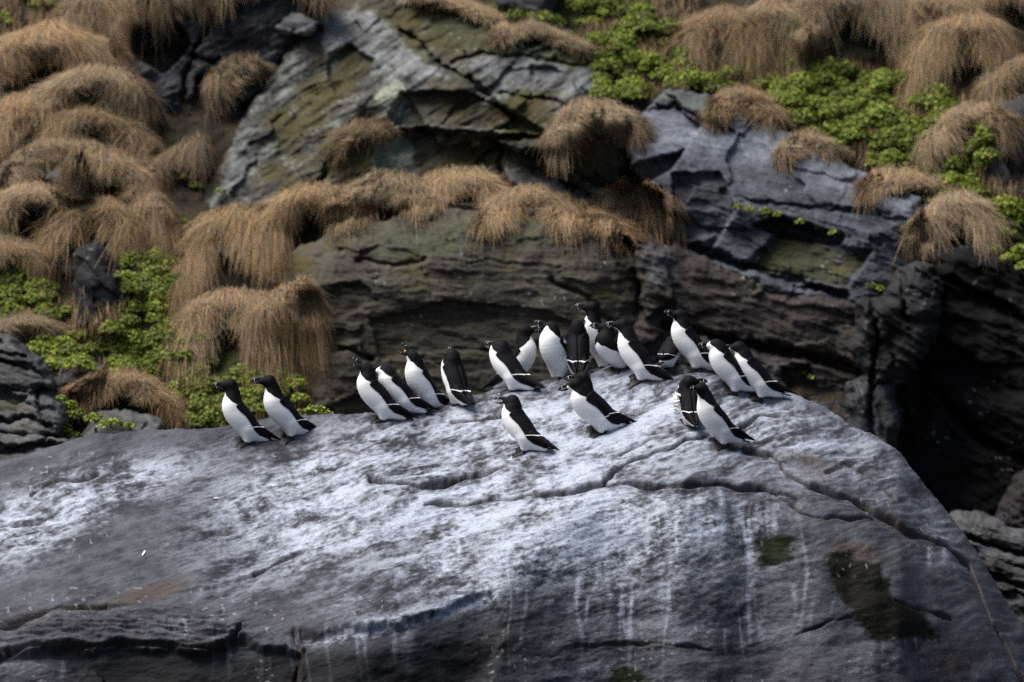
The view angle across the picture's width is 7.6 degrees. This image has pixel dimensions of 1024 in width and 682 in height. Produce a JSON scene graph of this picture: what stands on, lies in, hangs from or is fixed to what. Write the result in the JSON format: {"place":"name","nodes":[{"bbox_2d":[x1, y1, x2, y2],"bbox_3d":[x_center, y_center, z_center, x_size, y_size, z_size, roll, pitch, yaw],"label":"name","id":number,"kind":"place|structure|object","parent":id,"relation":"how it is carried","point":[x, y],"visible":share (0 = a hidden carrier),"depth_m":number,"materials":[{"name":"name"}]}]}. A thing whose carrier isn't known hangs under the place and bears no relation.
{"place":"outdoors","nodes":[
{"label":"outdoors","id":0,"kind":"place"},
{"bbox_2d":[0,363,1023,681],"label":"rock ground","id":1,"kind":"structure","parent":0,"point":[800,539],"depth_m":39.13,"materials":[{"name":"grey stone"}]},
{"bbox_2d":[212,378,280,448],"bbox_3d":[-1.384,0.383,40.238,0.379,0.374,0.128,0,0,-15],"label":"razorbill","id":2,"kind":"object","parent":1,"relation":"on","point":[242,421],"visible":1,"depth_m":40.19,"materials":[{"name":"white"}]},
{"bbox_2d":[250,375,316,444],"bbox_3d":[-1.173,0.363,40.290,0.404,0.373,0.128,0,0,-25],"label":"razorbill","id":3,"kind":"object","parent":1,"relation":"on","point":[286,416],"visible":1,"depth_m":40.23,"materials":[{"name":"white"}]},
{"bbox_2d":[297,404,333,414],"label":"leafy plant","id":4,"kind":"object","parent":1,"relation":"on","point":[311,408],"visible":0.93,"depth_m":40.96,"materials":[{"name":"green plant"}]},
{"bbox_2d":[351,357,417,423],"bbox_3d":[-0.666,0.263,40.272,0.360,0.354,0.132,0,0,0],"label":"razorbill","id":5,"kind":"object","parent":1,"relation":"on","point":[379,401],"visible":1,"depth_m":40.23,"materials":[{"name":"white"}]},
{"bbox_2d":[373,365,438,412],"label":"razorbill","id":6,"kind":"object","parent":1,"relation":"on","point":[396,386],"visible":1,"depth_m":40.30,"materials":[{"name":"white"}]},
{"bbox_2d":[397,342,449,413],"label":"razorbill","id":7,"kind":"object","parent":1,"relation":"on","point":[421,383],"visible":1,"depth_m":40.37,"materials":[{"name":"white"}]},
{"bbox_2d":[441,346,475,406],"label":"razorbill","id":8,"kind":"object","parent":1,"relation":"on","point":[455,380],"visible":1,"depth_m":40.42,"materials":[{"name":"black"}]},
{"bbox_2d":[481,325,542,388],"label":"razorbill","id":9,"kind":"object","parent":1,"relation":"on","point":[524,350],"visible":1,"depth_m":40.51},
{"bbox_2d":[484,340,546,395],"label":"razorbill","id":10,"kind":"object","parent":1,"relation":"on","point":[513,374],"visible":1,"depth_m":40.34,"materials":[{"name":"black"}]},
{"bbox_2d":[494,395,559,457],"bbox_3d":[0.078,0.446,39.736,0.355,0.337,0.126,0,0,22],"label":"razorbill","id":11,"kind":"object","parent":1,"relation":"on","point":[525,434],"visible":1,"depth_m":39.70,"materials":[{"name":"black"}]},
{"bbox_2d":[533,320,570,382],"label":"razorbill","id":12,"kind":"object","parent":1,"relation":"on","point":[552,346],"visible":0.96,"depth_m":40.38,"materials":[{"name":"white"}]},
{"bbox_2d":[564,319,589,375],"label":"razorbill","id":13,"kind":"object","parent":1,"relation":"on","point":[577,341],"visible":0.93,"depth_m":40.38,"materials":[{"name":"black"}]},
{"bbox_2d":[573,301,610,370],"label":"razorbill","id":14,"kind":"object","parent":1,"relation":"on","point":[591,310],"visible":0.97,"depth_m":40.55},
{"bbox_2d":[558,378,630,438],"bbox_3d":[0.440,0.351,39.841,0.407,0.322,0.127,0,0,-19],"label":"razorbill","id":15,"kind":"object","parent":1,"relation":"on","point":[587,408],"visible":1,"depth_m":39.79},
{"bbox_2d":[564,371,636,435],"bbox_3d":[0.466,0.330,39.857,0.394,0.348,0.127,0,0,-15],"label":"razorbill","id":16,"kind":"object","parent":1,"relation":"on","point":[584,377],"visible":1,"depth_m":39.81,"materials":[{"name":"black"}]},
{"bbox_2d":[589,322,628,374],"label":"razorbill","id":17,"kind":"object","parent":1,"relation":"on","point":[606,341],"visible":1,"depth_m":40.32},
{"bbox_2d":[604,318,673,389],"bbox_3d":[0.671,0.071,40.240,0.382,0.381,0.133,0,0,0],"label":"razorbill","id":18,"kind":"object","parent":1,"relation":"on","point":[637,359],"visible":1,"depth_m":40.20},
{"bbox_2d":[654,335,680,369],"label":"razorbill","id":19,"kind":"object","parent":1,"relation":"on","point":[668,355],"visible":1,"depth_m":40.29,"materials":[{"name":"black"}]},
{"bbox_2d":[664,309,712,373],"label":"razorbill","id":20,"kind":"object","parent":1,"relation":"on","point":[686,339],"visible":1,"depth_m":40.28,"materials":[{"name":"white"}]},
{"bbox_2d":[670,375,707,426],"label":"razorbill","id":21,"kind":"object","parent":1,"relation":"on","point":[685,398],"visible":1,"depth_m":39.75,"materials":[{"name":"black"}]},
{"bbox_2d":[690,383,755,451],"bbox_3d":[1.074,0.394,39.632,0.393,0.360,0.126,0,0,-24],"label":"razorbill","id":22,"kind":"object","parent":1,"relation":"on","point":[720,426],"visible":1,"depth_m":39.58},
{"bbox_2d":[697,339,754,396],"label":"razorbill","id":23,"kind":"object","parent":1,"relation":"on","point":[725,365],"visible":1,"depth_m":40.17,"materials":[{"name":"white"}]},
{"bbox_2d":[726,341,796,403],"bbox_3d":[1.288,0.167,40.233,0.404,0.334,0.131,0,0,0],"label":"razorbill","id":24,"kind":"object","parent":1,"relation":"on","point":[762,382],"visible":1,"depth_m":40.19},
{"bbox_2d":[0,0,1023,435],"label":"hillside","id":25,"kind":"structure","parent":0,"point":[170,128],"depth_m":44.16,"materials":[{"name":"soil"}]},
{"bbox_2d":[0,11,12,22],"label":"leafy plant","id":26,"kind":"object","parent":25,"relation":"on","point":[6,16],"visible":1,"depth_m":44.79,"materials":[{"name":"green plant"}]},
{"bbox_2d":[0,333,54,392],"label":"cliff rock","id":27,"kind":"object","parent":25,"relation":"on","point":[23,367],"visible":0.88,"depth_m":41.63,"materials":[{"name":"grey stone"}]},
{"bbox_2d":[0,231,62,286],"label":"grass tussock","id":28,"kind":"object","parent":25,"relation":"on","point":[19,250],"depth_m":43.47,"materials":[{"name":"brown plant"}]},
{"bbox_2d":[0,387,68,436],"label":"cliff rock","id":29,"kind":"object","parent":25,"relation":"on","point":[38,412],"visible":0.83,"depth_m":41.45,"materials":[{"name":"grey stone"}]},
{"bbox_2d":[0,432,77,460],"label":"cliff rock","id":30,"kind":"object","parent":25,"relation":"on","point":[13,446],"visible":0.46,"depth_m":41.30,"materials":[{"name":"grey stone"}]},
{"bbox_2d":[54,394,85,437],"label":"leafy plant","id":31,"kind":"object","parent":30,"relation":"on","point":[73,413],"visible":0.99,"depth_m":41.71,"materials":[{"name":"green plant"}]},
{"bbox_2d":[0,86,78,183],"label":"grass tussock","id":32,"kind":"object","parent":25,"relation":"on","point":[9,105],"depth_m":44.18,"materials":[{"name":"brown plant"}]},
{"bbox_2d":[0,307,80,348],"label":"grass tussock","id":33,"kind":"object","parent":25,"relation":"on","point":[17,324],"depth_m":43.18,"materials":[{"name":"brown plant"}]},
{"bbox_2d":[28,0,59,6],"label":"leafy plant","id":34,"kind":"object","parent":25,"relation":"on","point":[51,3],"visible":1,"depth_m":44.89,"materials":[{"name":"green plant"}]},
{"bbox_2d":[0,178,103,258],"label":"grass tussock","id":35,"kind":"object","parent":25,"relation":"on","point":[17,200],"depth_m":43.66,"materials":[{"name":"brown plant"}]},
{"bbox_2d":[0,132,115,191],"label":"grass tussock","id":36,"kind":"object","parent":25,"relation":"on","point":[13,169],"depth_m":44.00,"materials":[{"name":"brown plant"}]},
{"bbox_2d":[0,17,129,98],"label":"grass tussock","id":37,"kind":"object","parent":25,"relation":"on","point":[36,44],"depth_m":44.50,"materials":[{"name":"brown plant"}]},
{"bbox_2d":[45,156,90,198],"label":"cliff rock","id":38,"kind":"object","parent":25,"relation":"on","point":[49,178],"visible":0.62,"depth_m":43.75,"materials":[{"name":"grey stone"}]},
{"bbox_2d":[54,361,103,403],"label":"cliff rock","id":39,"kind":"object","parent":25,"relation":"on","point":[66,377],"visible":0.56,"depth_m":42.84,"materials":[{"name":"grey stone"}]},
{"bbox_2d":[0,60,168,159],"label":"grass tussock","id":40,"kind":"object","parent":25,"relation":"on","point":[130,91],"depth_m":44.24,"materials":[{"name":"brown plant"}]},
{"bbox_2d":[22,193,154,301],"bbox_3d":[-2.406,-0.494,43.513,0.857,0.699,0.869,0,0,0],"label":"grass tussock","id":41,"kind":"object","parent":25,"relation":"on","point":[116,222],"depth_m":43.62,"materials":[{"name":"brown plant"}]},
{"bbox_2d":[5,98,182,201],"bbox_3d":[-2.379,-1.074,44.055,1.092,0.659,0.795,0,0,0],"label":"grass tussock","id":42,"kind":"object","parent":25,"relation":"on","point":[132,138],"depth_m":44.15,"materials":[{"name":"brown plant"}]},
{"bbox_2d":[44,0,147,78],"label":"grass tussock","id":43,"kind":"object","parent":25,"relation":"on","point":[90,15],"depth_m":44.67,"materials":[{"name":"brown plant"}]},
{"bbox_2d":[56,30,143,76],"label":"grass tussock","id":44,"kind":"object","parent":25,"relation":"on","point":[113,46],"depth_m":44.51,"materials":[{"name":"brown plant"}]},
{"bbox_2d":[73,240,128,334],"bbox_3d":[-2.343,-0.296,44.304,0.405,0.680,2.330,0,0,-4],"label":"cliff rock","id":45,"kind":"object","parent":25,"relation":"on","point":[100,285],"visible":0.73,"depth_m":43.21,"materials":[{"name":"grey stone"}]},
{"bbox_2d":[49,137,188,266],"bbox_3d":[-2.235,-0.739,43.798,0.881,0.855,0.838,0,0,0],"label":"grass tussock","id":46,"kind":"object","parent":25,"relation":"on","point":[113,168],"depth_m":43.83,"materials":[{"name":"brown plant"}]},
{"bbox_2d":[80,408,166,436],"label":"cliff rock","id":47,"kind":"object","parent":25,"relation":"on","point":[146,422],"visible":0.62,"depth_m":41.41,"materials":[{"name":"grey stone"}]},
{"bbox_2d":[83,411,135,430],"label":"leafy plant","id":48,"kind":"object","parent":47,"relation":"on","point":[110,422],"visible":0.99,"depth_m":41.27,"materials":[{"name":"green plant"}]},
{"bbox_2d":[55,364,195,428],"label":"grass tussock","id":49,"kind":"object","parent":25,"relation":"on","point":[141,387],"depth_m":42.79,"materials":[{"name":"brown plant"}]},
{"bbox_2d":[119,128,223,214],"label":"grass tussock","id":50,"kind":"object","parent":25,"relation":"on","point":[191,151],"depth_m":44.04,"materials":[{"name":"brown plant"}]},
{"bbox_2d":[176,213,187,223],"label":"leafy plant","id":51,"kind":"object","parent":25,"relation":"on","point":[185,220],"visible":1,"depth_m":43.77,"materials":[{"name":"green plant"}]},
{"bbox_2d":[139,0,238,63],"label":"grass tussock","id":52,"kind":"object","parent":25,"relation":"on","point":[160,8],"depth_m":44.40,"materials":[{"name":"brown plant"}]},
{"bbox_2d":[178,171,225,196],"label":"leafy plant","id":53,"kind":"object","parent":25,"relation":"on","point":[184,175],"visible":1,"depth_m":44.03,"materials":[{"name":"green plant"}]},
{"bbox_2d":[115,0,319,117],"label":"cliff rock","id":54,"kind":"object","parent":25,"relation":"on","point":[251,26],"visible":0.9,"depth_m":44.41,"materials":[{"name":"grey stone"}]},
{"bbox_2d":[102,0,153,42],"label":"grass tussock","id":55,"kind":"object","parent":54,"relation":"on","point":[139,4],"depth_m":44.45,"materials":[{"name":"brown plant"}]},
{"bbox_2d":[152,284,304,404],"bbox_3d":[-1.587,0.080,43.047,0.912,0.807,0.875,0,0,0],"label":"grass tussock","id":56,"kind":"object","parent":25,"relation":"on","point":[215,314],"depth_m":43.12,"materials":[{"name":"brown plant"}]},
{"bbox_2d":[159,201,298,336],"bbox_3d":[-1.609,-0.342,43.403,0.900,0.921,1.068,0,0,0],"label":"grass tussock","id":57,"kind":"object","parent":25,"relation":"on","point":[227,230],"depth_m":43.54,"materials":[{"name":"brown plant"}]},
{"bbox_2d":[232,272,341,419],"bbox_3d":[-1.268,0.099,42.934,0.577,0.973,0.697,0,0,-14],"label":"grass tussock","id":58,"kind":"object","parent":25,"relation":"on","point":[272,313],"depth_m":42.96,"materials":[{"name":"brown plant"}]},
{"bbox_2d":[270,366,311,404],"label":"leafy plant","id":59,"kind":"object","parent":25,"relation":"on","point":[287,392],"visible":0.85,"depth_m":42.93,"materials":[{"name":"green plant"}]},
{"bbox_2d":[274,12,319,36],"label":"cliff rock","id":60,"kind":"object","parent":25,"relation":"on","point":[301,24],"visible":0.58,"depth_m":44.33,"materials":[{"name":"grey stone"}]},
{"bbox_2d":[241,180,378,278],"bbox_3d":[-1.148,-0.616,43.467,0.863,0.618,0.798,0,0,0],"label":"grass tussock","id":61,"kind":"object","parent":25,"relation":"on","point":[290,207],"depth_m":43.62,"materials":[{"name":"brown plant"}]},
{"bbox_2d":[204,0,608,213],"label":"cliff rock","id":62,"kind":"object","parent":25,"relation":"on","point":[441,87],"visible":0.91,"depth_m":44.16,"materials":[{"name":"grey stone"}]},
{"bbox_2d":[199,50,283,130],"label":"grass tussock","id":63,"kind":"object","parent":62,"relation":"on","point":[231,72],"depth_m":44.28,"materials":[{"name":"brown plant"}]},
{"bbox_2d":[204,0,351,28],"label":"grass tussock","id":64,"kind":"object","parent":62,"relation":"on","point":[321,3],"depth_m":44.32,"materials":[{"name":"brown plant"}]},
{"bbox_2d":[311,113,400,169],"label":"grass tussock","id":65,"kind":"object","parent":62,"relation":"on","point":[343,140],"depth_m":43.79,"materials":[{"name":"brown plant"}]},
{"bbox_2d":[397,0,517,39],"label":"grass tussock","id":66,"kind":"object","parent":62,"relation":"on","point":[478,11],"depth_m":44.63,"materials":[{"name":"brown plant"}]},
{"bbox_2d":[476,14,606,62],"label":"grass tussock","id":67,"kind":"object","parent":62,"relation":"on","point":[552,35],"depth_m":44.50,"materials":[{"name":"brown plant"}]},
{"bbox_2d":[267,208,640,414],"bbox_3d":[-0.313,-0.062,44.095,2.320,1.518,2.754,0,0,0],"label":"cliff rock","id":68,"kind":"object","parent":25,"relation":"on","point":[431,295],"visible":0.6,"depth_m":42.93,"materials":[{"name":"grey stone"}]},
{"bbox_2d":[308,163,452,249],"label":"grass tussock","id":69,"kind":"object","parent":68,"relation":"on","point":[388,187],"depth_m":43.63,"materials":[{"name":"brown plant"}]},
{"bbox_2d":[394,163,538,248],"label":"grass tussock","id":70,"kind":"object","parent":68,"relation":"on","point":[456,183],"depth_m":43.74,"materials":[{"name":"brown plant"}]},
{"bbox_2d":[464,182,599,261],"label":"grass tussock","id":71,"kind":"object","parent":68,"relation":"on","point":[527,197],"depth_m":43.48,"materials":[{"name":"brown plant"}]},
{"bbox_2d":[534,195,658,253],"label":"grass tussock","id":72,"kind":"object","parent":68,"relation":"on","point":[625,229],"depth_m":43.32,"materials":[{"name":"brown plant"}]},
{"bbox_2d":[0,0,1023,428],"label":"leafy ground cover","id":73,"kind":"object","parent":25,"relation":"on","point":[148,278],"visible":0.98,"depth_m":44.08,"materials":[{"name":"green plant"}]},
{"bbox_2d":[0,0,1023,428],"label":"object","id":74,"kind":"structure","parent":25,"relation":"on","point":[616,78],"depth_m":44.34,"materials":[{"name":"plant"}]},
{"bbox_2d":[495,0,558,15],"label":"cliff rock","id":75,"kind":"object","parent":25,"relation":"on","point":[550,6],"visible":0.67,"depth_m":44.67,"materials":[{"name":"grey stone"}]},
{"bbox_2d":[504,165,590,202],"bbox_3d":[0.226,-0.895,44.804,0.619,0.378,2.251,0,0,0],"label":"cliff rock","id":76,"kind":"object","parent":25,"relation":"on","point":[527,173],"visible":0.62,"depth_m":43.78,"materials":[{"name":"grey stone"}]},
{"bbox_2d":[499,125,630,187],"bbox_3d":[0.322,-1.125,44.798,0.871,0.568,2.472,0,0,0],"label":"cliff rock","id":77,"kind":"object","parent":25,"relation":"on","point":[602,164],"visible":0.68,"depth_m":43.68,"materials":[{"name":"grey stone"}]},
{"bbox_2d":[648,2,787,107],"bbox_3d":[1.207,-1.647,44.367,0.846,0.648,1.025,0,0,0],"label":"grass tussock","id":78,"kind":"object","parent":25,"relation":"on","point":[701,34],"depth_m":44.55,"materials":[{"name":"brown plant"}]},
{"bbox_2d":[691,81,801,141],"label":"grass tussock","id":79,"kind":"object","parent":25,"relation":"on","point":[759,105],"depth_m":44.11,"materials":[{"name":"brown plant"}]},
{"bbox_2d":[632,233,862,421],"bbox_3d":[1.473,0.009,44.074,1.822,1.363,2.473,0,0,0],"label":"cliff rock","id":80,"kind":"object","parent":25,"relation":"on","point":[711,299],"visible":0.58,"depth_m":43.06,"materials":[{"name":"grey stone"}]},
{"bbox_2d":[582,175,695,263],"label":"grass tussock","id":81,"kind":"object","parent":80,"relation":"on","point":[627,196],"depth_m":43.71,"materials":[{"name":"brown plant"}]},
{"bbox_2d":[626,87,924,302],"bbox_3d":[1.571,-0.856,44.672,1.874,1.407,3.160,0,0,0],"label":"cliff rock","id":82,"kind":"object","parent":25,"relation":"on","point":[712,178],"visible":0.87,"depth_m":43.44,"materials":[{"name":"grey stone"}]},
{"bbox_2d":[525,95,665,181],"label":"grass tussock","id":83,"kind":"object","parent":82,"relation":"on","point":[580,114],"depth_m":43.57,"materials":[{"name":"brown plant"}]},
{"bbox_2d":[733,202,782,218],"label":"leafy plant","id":84,"kind":"object","parent":82,"relation":"on","point":[737,205],"visible":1,"depth_m":43.26,"materials":[{"name":"green plant"}]},
{"bbox_2d":[762,125,860,177],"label":"grass tussock","id":85,"kind":"object","parent":82,"relation":"on","point":[798,143],"depth_m":43.82,"materials":[{"name":"brown plant"}]},
{"bbox_2d":[794,219,838,236],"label":"leafy plant","id":86,"kind":"object","parent":82,"relation":"on","point":[800,221],"visible":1,"depth_m":43.31,"materials":[{"name":"green plant"}]},
{"bbox_2d":[714,0,838,93],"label":"grass tussock","id":87,"kind":"object","parent":25,"relation":"on","point":[777,17],"depth_m":44.59,"materials":[{"name":"brown plant"}]},
{"bbox_2d":[797,369,814,382],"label":"leafy plant","id":88,"kind":"object","parent":25,"relation":"on","point":[803,371],"visible":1,"depth_m":43.06,"materials":[{"name":"green plant"}]},
{"bbox_2d":[762,0,957,102],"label":"grass tussock","id":89,"kind":"object","parent":25,"relation":"on","point":[878,14],"depth_m":44.62,"materials":[{"name":"brown plant"}]},
{"bbox_2d":[844,374,900,449],"bbox_3d":[2.051,0.491,43.766,0.410,0.698,2.334,0,0,2],"label":"cliff rock","id":90,"kind":"object","parent":25,"relation":"on","point":[875,411],"visible":0.51,"depth_m":42.73,"materials":[{"name":"grey stone"}]},
{"bbox_2d":[849,261,943,388],"bbox_3d":[2.185,-0.067,43.850,0.625,0.851,2.411,0,0,3],"label":"cliff rock","id":91,"kind":"object","parent":25,"relation":"on","point":[894,336],"visible":0.73,"depth_m":42.77,"materials":[{"name":"grey stone"}]},
{"bbox_2d":[865,282,884,291],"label":"leafy plant","id":92,"kind":"object","parent":91,"relation":"on","point":[878,287],"visible":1,"depth_m":43.16,"materials":[{"name":"green plant"}]},
{"bbox_2d":[842,162,969,222],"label":"grass tussock","id":93,"kind":"object","parent":25,"relation":"on","point":[892,179],"depth_m":43.84,"materials":[{"name":"brown plant"}]},
{"bbox_2d":[871,0,991,70],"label":"grass tussock","id":94,"kind":"object","parent":25,"relation":"on","point":[936,7],"depth_m":44.64,"materials":[{"name":"brown plant"}]},
{"bbox_2d":[885,7,1023,142],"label":"grass tussock","id":95,"kind":"object","parent":25,"relation":"on","point":[994,39],"depth_m":44.49,"materials":[{"name":"brown plant"}]},
{"bbox_2d":[896,243,1023,515],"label":"cliff rock","id":96,"kind":"object","parent":25,"relation":"on","point":[960,404],"visible":0.46,"depth_m":43.26,"materials":[{"name":"black stone"}]},
{"bbox_2d":[888,188,1019,269],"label":"grass tussock","id":97,"kind":"object","parent":96,"relation":"on","point":[940,215],"depth_m":43.56,"materials":[{"name":"brown plant"}]},
{"bbox_2d":[987,244,1023,268],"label":"leafy plant","id":98,"kind":"object","parent":96,"relation":"on","point":[1008,256],"visible":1,"depth_m":43.36,"materials":[{"name":"green plant"}]},
{"bbox_2d":[908,98,1023,177],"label":"grass tussock","id":99,"kind":"object","parent":25,"relation":"on","point":[958,119],"depth_m":44.01,"materials":[{"name":"brown plant"}]},
{"bbox_2d":[935,0,1013,29],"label":"grass tussock","id":100,"kind":"object","parent":25,"relation":"on","point":[996,13],"depth_m":44.73,"materials":[{"name":"brown plant"}]},
{"bbox_2d":[949,509,1023,567],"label":"cliff rock","id":101,"kind":"object","parent":25,"relation":"on","point":[986,534],"visible":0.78,"depth_m":41.10,"materials":[{"name":"grey stone"}]},
{"bbox_2d":[964,0,1023,17],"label":"grass tussock","id":102,"kind":"object","parent":25,"relation":"on","point":[1018,4],"depth_m":44.73,"materials":[{"name":"brown plant"}]},
{"bbox_2d":[966,53,1023,128],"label":"grass tussock","id":103,"kind":"object","parent":25,"relation":"on","point":[1015,66],"depth_m":44.36,"materials":[{"name":"brown plant"}]},
{"bbox_2d":[978,553,1023,626],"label":"cliff rock","id":104,"kind":"object","parent":25,"relation":"on","point":[1008,579],"visible":0.33,"depth_m":40.96,"materials":[{"name":"grey stone"}]},
{"bbox_2d":[982,93,1023,211],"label":"cliff rock","id":105,"kind":"object","parent":25,"relation":"on","point":[1007,170],"visible":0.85,"depth_m":43.82,"materials":[{"name":"grey stone"}]},
{"bbox_2d":[994,469,1023,528],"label":"cliff rock","id":106,"kind":"object","parent":25,"relation":"on","point":[1009,511],"visible":0.55,"depth_m":41.99,"materials":[{"name":"grey stone"}]}
]}

